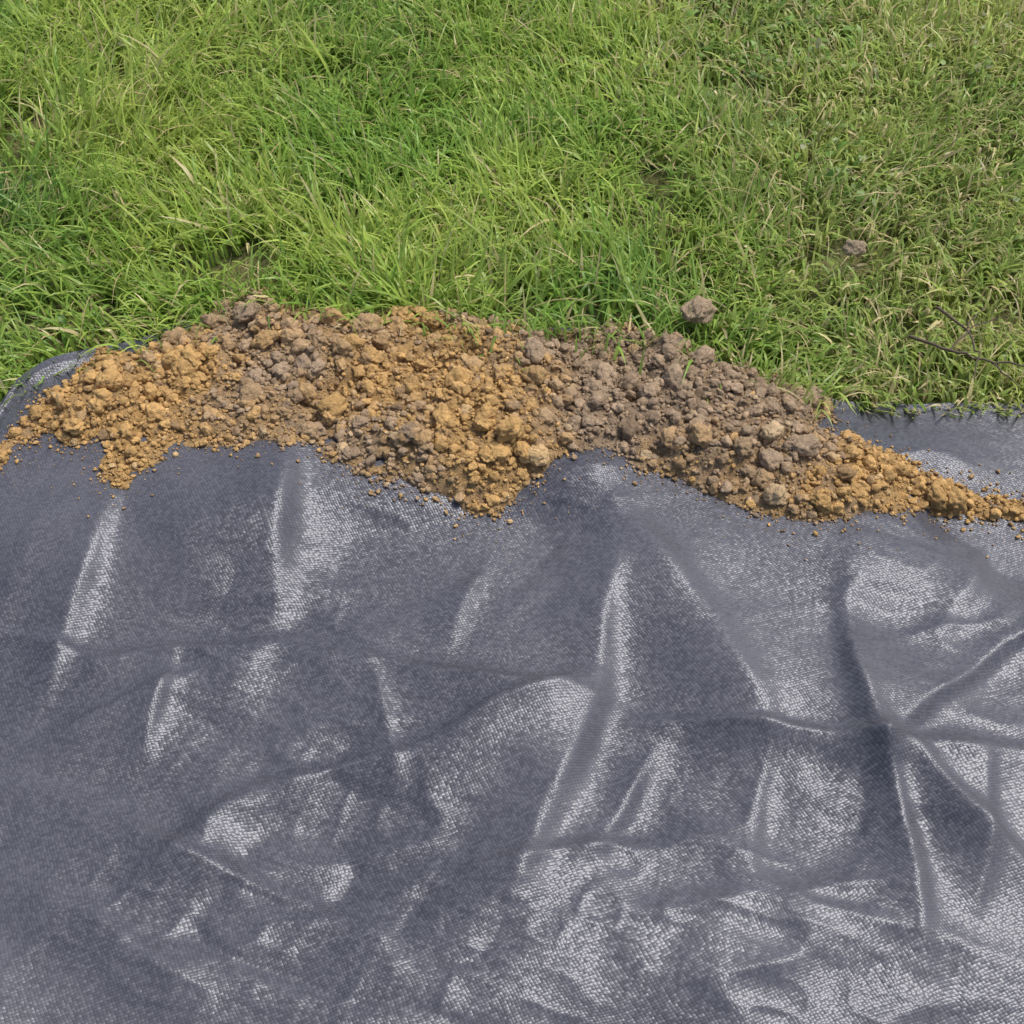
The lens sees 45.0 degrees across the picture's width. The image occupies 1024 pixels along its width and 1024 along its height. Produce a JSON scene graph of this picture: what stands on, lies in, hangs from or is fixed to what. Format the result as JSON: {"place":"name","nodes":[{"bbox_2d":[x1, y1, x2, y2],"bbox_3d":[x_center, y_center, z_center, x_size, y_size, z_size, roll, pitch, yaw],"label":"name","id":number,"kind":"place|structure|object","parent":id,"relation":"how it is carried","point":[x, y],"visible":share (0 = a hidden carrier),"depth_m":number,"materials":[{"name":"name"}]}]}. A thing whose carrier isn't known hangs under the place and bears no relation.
{"place":"outdoors","nodes":[
{"label":"outdoors","id":0,"kind":"place"},
{"bbox_2d":[0,0,1023,425],"bbox_3d":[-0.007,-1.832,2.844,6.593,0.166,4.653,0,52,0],"label":"grass","id":1,"kind":"structure","parent":0,"point":[540,118],"depth_m":1.87,"materials":[{"name":"green plant"}]},
{"bbox_2d":[0,294,1023,1023],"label":"weed control fabric","id":2,"kind":"object","parent":1,"relation":"on","point":[286,738],"visible":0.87,"depth_m":1.27,"materials":[{"name":"grey fabric"}]},
{"bbox_2d":[0,286,1023,560],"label":"soil pile","id":3,"kind":"object","parent":2,"relation":"on","point":[494,432],"visible":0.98,"depth_m":1.52,"materials":[{"name":"soil"}]},
{"bbox_2d":[673,331,680,338],"bbox_3d":[0.214,-0.224,1.611,0.023,0.018,0.020,0,52,0],"label":"clay clod","id":4,"kind":"object","parent":3,"relation":"on","point":[677,334],"visible":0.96,"depth_m":1.60,"materials":[{"name":"soil"}]},
{"bbox_2d":[679,295,717,324],"bbox_3d":[0.247,-0.269,1.648,0.042,0.037,0.046,29,57,21],"label":"clay clod","id":5,"kind":"object","parent":1,"relation":"on","point":[703,309],"visible":1,"depth_m":1.64,"materials":[{"name":"soil"}]},
{"bbox_2d":[842,239,866,255],"bbox_3d":[0.477,-0.368,1.724,0.035,0.022,0.027,0,52,0],"label":"clay clod","id":6,"kind":"object","parent":1,"relation":"on","point":[849,248],"visible":0.99,"depth_m":1.72,"materials":[{"name":"soil"}]},
{"bbox_2d":[935,306,984,378],"bbox_3d":[0.593,-0.221,1.601,0.066,0.014,0.124,0,52,0],"label":"twig","id":7,"kind":"object","parent":1,"relation":"on","point":[953,319],"visible":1,"depth_m":1.61,"materials":[{"name":"brown wood"}]},
{"bbox_2d":[909,317,1023,385],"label":"twig","id":8,"kind":"object","parent":1,"relation":"on","point":[948,349],"visible":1,"depth_m":1.59,"materials":[{"name":"brown wood"}]}
]}

